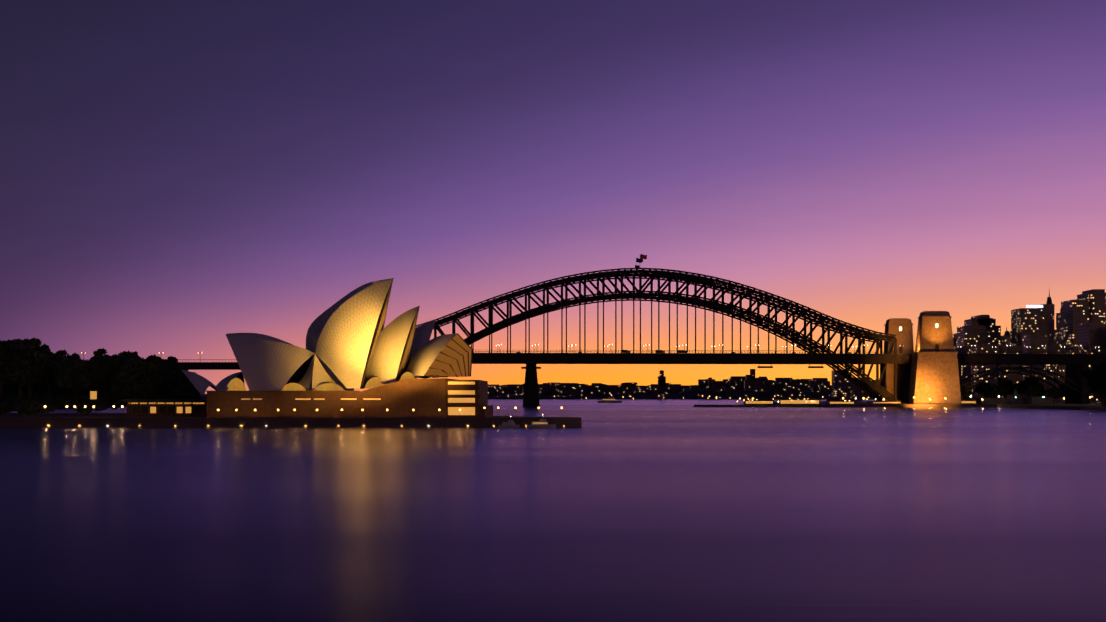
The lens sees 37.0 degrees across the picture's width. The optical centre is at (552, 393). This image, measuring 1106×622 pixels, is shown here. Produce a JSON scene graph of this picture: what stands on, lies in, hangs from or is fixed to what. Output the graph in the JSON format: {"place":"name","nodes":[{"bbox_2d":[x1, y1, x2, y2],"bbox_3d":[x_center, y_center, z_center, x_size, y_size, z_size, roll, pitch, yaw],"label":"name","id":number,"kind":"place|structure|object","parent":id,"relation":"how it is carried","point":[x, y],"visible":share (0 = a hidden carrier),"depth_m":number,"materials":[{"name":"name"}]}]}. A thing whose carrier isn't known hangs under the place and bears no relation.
{"place":"outdoors","nodes":[
{"label":"outdoors","id":0,"kind":"place"},
{"bbox_2d":[200,386,877,398],"bbox_3d":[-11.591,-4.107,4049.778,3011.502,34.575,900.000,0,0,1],"label":"shore land","id":1,"kind":"structure","parent":0,"point":[686,393],"depth_m":3652.92,"materials":[{"name":"grey"}]},
{"bbox_2d":[488,369,879,396],"bbox_3d":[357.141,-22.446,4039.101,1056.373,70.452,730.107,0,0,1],"label":"shore buildings","id":2,"kind":"structure","parent":1,"relation":"on","point":[750,382],"depth_m":3878.44,"materials":[{"name":"grey"}]},
{"bbox_2d":[832,370,850,396],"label":"building","id":3,"kind":"structure","parent":1,"relation":"on","point":[841,385],"depth_m":2990.91,"materials":[{"name":"grey"}]},
{"bbox_2d":[0,399,1105,621],"bbox_3d":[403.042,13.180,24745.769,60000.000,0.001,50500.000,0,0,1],"label":"water","id":4,"kind":"structure","parent":0,"point":[655,510],"depth_m":174.10,"materials":[{"name":"purple liquid"}]},
{"bbox_2d":[0,413,581,426],"bbox_3d":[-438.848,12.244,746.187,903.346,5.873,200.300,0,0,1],"label":"waterfront promenade","id":5,"kind":"structure","parent":4,"relation":"in","point":[63,420],"depth_m":641.10,"materials":[{"name":"black concrete"}]},
{"bbox_2d":[44,391,122,416],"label":"shore lights","id":6,"kind":"object","parent":5,"relation":"on","point":[93,394],"visible":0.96,"depth_m":702.32,"materials":[{"name":"yellow"}]},
{"bbox_2d":[0,337,201,415],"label":"trees","id":7,"kind":"object","parent":5,"relation":"on","point":[150,374],"depth_m":711.03,"materials":[{"name":"black plant"}]},
{"bbox_2d":[121,399,206,416],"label":"terminal building","id":8,"kind":"structure","parent":5,"relation":"on","point":[166,407],"depth_m":671.53,"materials":[{"name":"stone"}]},
{"bbox_2d":[206,378,492,416],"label":"opera house podium","id":9,"kind":"object","parent":5,"relation":"on","point":[420,397],"visible":0.96,"depth_m":652.52,"materials":[{"name":"brown stone"}]},
{"bbox_2d":[182,278,457,394],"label":"opera house shells","id":10,"kind":"object","parent":9,"relation":"on","point":[339,335],"visible":0.77,"depth_m":671.26},
{"bbox_2d":[360,283,418,387],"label":"glass wall","id":11,"kind":"structure","parent":10,"relation":"in","point":[403,366],"depth_m":676.01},
{"bbox_2d":[227,372,414,390],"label":"opera glass","id":12,"kind":"object","parent":9,"relation":"on","point":[235,384],"visible":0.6,"depth_m":662.33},
{"bbox_2d":[241,382,474,414],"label":"lit windows","id":13,"kind":"structure","parent":9,"relation":"in","point":[463,411],"depth_m":653.60,"materials":[{"name":"glass"}]},
{"bbox_2d":[423,334,472,377],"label":"glass wall","id":14,"kind":"structure","parent":9,"relation":"on","point":[453,358],"depth_m":667.34,"materials":[{"name":"brown glass"}]},
{"bbox_2d":[217,407,562,417],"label":"promenade lights","id":15,"kind":"object","parent":5,"relation":"on","point":[412,409],"visible":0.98,"depth_m":644.79,"materials":[{"name":"yellow"}]},
{"bbox_2d":[306,365,353,390],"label":"support","id":16,"kind":"object","parent":4,"relation":"in","point":[349,389],"depth_m":1581.17,"materials":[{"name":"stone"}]},
{"bbox_2d":[499,416,519,427],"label":"boat","id":17,"kind":"object","parent":4,"relation":"on","point":[510,423],"visible":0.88,"depth_m":629.38,"materials":[{"name":"grey"}]},
{"bbox_2d":[521,364,540,406],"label":"bridge pier","id":18,"kind":"structure","parent":4,"relation":"in","point":[531,395],"depth_m":1617.66,"materials":[{"name":"black"}]},
{"bbox_2d":[526,414,555,427],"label":"boat","id":19,"kind":"object","parent":4,"relation":"on","point":[542,423],"visible":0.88,"depth_m":623.89,"materials":[{"name":"grey"}]},
{"bbox_2d":[81,359,1092,403],"bbox_3d":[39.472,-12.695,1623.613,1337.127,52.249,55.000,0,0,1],"label":"bridge approaches","id":20,"kind":"structure","parent":4,"relation":"in","point":[1080,394],"depth_m":1601.94,"materials":[{"name":"black"}]},
{"bbox_2d":[598,397,621,402],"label":"ferry","id":21,"kind":"object","parent":4,"relation":"on","point":[611,400],"visible":0.85,"depth_m":2294.79,"materials":[{"name":"brown"}]},
{"bbox_2d":[851,378,862,399],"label":"building","id":22,"kind":"structure","parent":4,"relation":"on","point":[857,393],"depth_m":3090.16,"materials":[{"name":"grey"}]},
{"bbox_2d":[954,346,970,399],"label":"building","id":23,"kind":"structure","parent":4,"relation":"on","point":[966,370],"depth_m":2190.37,"materials":[{"name":"grey"}]},
{"bbox_2d":[997,404,1105,409],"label":"seawall","id":24,"kind":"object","parent":4,"relation":"in","point":[1070,406],"visible":0.6,"depth_m":1414.96,"materials":[{"name":"grey concrete"}]},
{"bbox_2d":[1046,344,1064,401],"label":"building","id":25,"kind":"structure","parent":4,"relation":"on","point":[1056,348],"depth_m":2088.91,"materials":[{"name":"grey"}]},
{"bbox_2d":[1061,300,1090,381],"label":"skyscraper","id":26,"kind":"structure","parent":4,"relation":"on","point":[1075,314],"depth_m":2239.41,"materials":[{"name":"grey"}]},
{"bbox_2d":[1077,289,1105,322],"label":"skyscraper","id":27,"kind":"structure","parent":4,"relation":"on","point":[1096,298],"depth_m":2237.30,"materials":[{"name":"grey"}]},
{"bbox_2d":[0,0,1105,393],"label":"sky","id":28,"kind":"structure","parent":0,"point":[177,177],"materials":[{"name":"purple"}]},
{"bbox_2d":[694,397,1101,406],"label":"shoreline","id":29,"kind":"structure","parent":0,"point":[988,402],"depth_m":1581.48,"materials":[{"name":"grey"}]},
{"bbox_2d":[415,254,1105,400],"bbox_3d":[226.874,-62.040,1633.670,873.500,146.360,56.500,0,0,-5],"label":"bridge","id":30,"kind":"structure","parent":29,"relation":"on","point":[809,357],"depth_m":1608.82,"materials":[{"name":"black metal"}]},
{"bbox_2d":[882,318,913,403],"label":"pylon","id":31,"kind":"object","parent":29,"relation":"on","point":[901,329],"visible":0.67,"depth_m":1654.44,"materials":[{"name":"stone"}]},
{"bbox_2d":[737,395,1090,404],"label":"shore lights","id":32,"kind":"object","parent":29,"relation":"on","point":[798,400],"visible":1,"depth_m":1595.43,"materials":[{"name":"yellow"}]},
{"bbox_2d":[908,311,961,403],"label":"pylon","id":33,"kind":"object","parent":29,"relation":"on","point":[934,377],"visible":0.96,"depth_m":1572.09,"materials":[{"name":"stone"}]},
{"bbox_2d":[957,315,1000,345],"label":"building","id":34,"kind":"structure","parent":29,"relation":"on","point":[981,329],"depth_m":2389.47,"materials":[{"name":"grey"}]},
{"bbox_2d":[971,344,998,399],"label":"building","id":35,"kind":"structure","parent":29,"relation":"on","point":[982,348],"depth_m":1990.83,"materials":[{"name":"grey"}]},
{"bbox_2d":[999,346,1022,400],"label":"building","id":36,"kind":"structure","parent":29,"relation":"on","point":[1014,378],"depth_m":2089.78,"materials":[{"name":"grey"}]},
{"bbox_2d":[1011,305,1047,345],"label":"skyscraper","id":37,"kind":"structure","parent":29,"relation":"on","point":[1030,319],"depth_m":2288.56,"materials":[{"name":"grey"}]},
{"bbox_2d":[1023,334,1045,401],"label":"building","id":38,"kind":"structure","parent":29,"relation":"on","point":[1034,342],"depth_m":1969.88,"materials":[{"name":"grey"}]},
{"bbox_2d":[1079,323,1105,401],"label":"building","id":39,"kind":"structure","parent":29,"relation":"on","point":[1092,338],"depth_m":1938.91,"materials":[{"name":"grey"}]},
{"bbox_2d":[1001,328,1009,345],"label":"building","id":40,"kind":"structure","parent":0,"point":[1005,336],"depth_m":2587.83,"materials":[{"name":"grey"}]},
{"bbox_2d":[1006,339,1010,345],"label":"building","id":41,"kind":"structure","parent":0,"point":[1008,341],"depth_m":2504.70,"materials":[{"name":"grey"}]},
{"bbox_2d":[1042,291,1053,343],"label":"skyscraper","id":42,"kind":"structure","parent":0,"point":[1049,305],"depth_m":2636.39,"materials":[{"name":"grey"}]},
{"bbox_2d":[1056,313,1060,343],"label":"skyscraper","id":43,"kind":"structure","parent":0,"point":[1058,328],"depth_m":2558.23,"materials":[{"name":"grey"}]}
]}

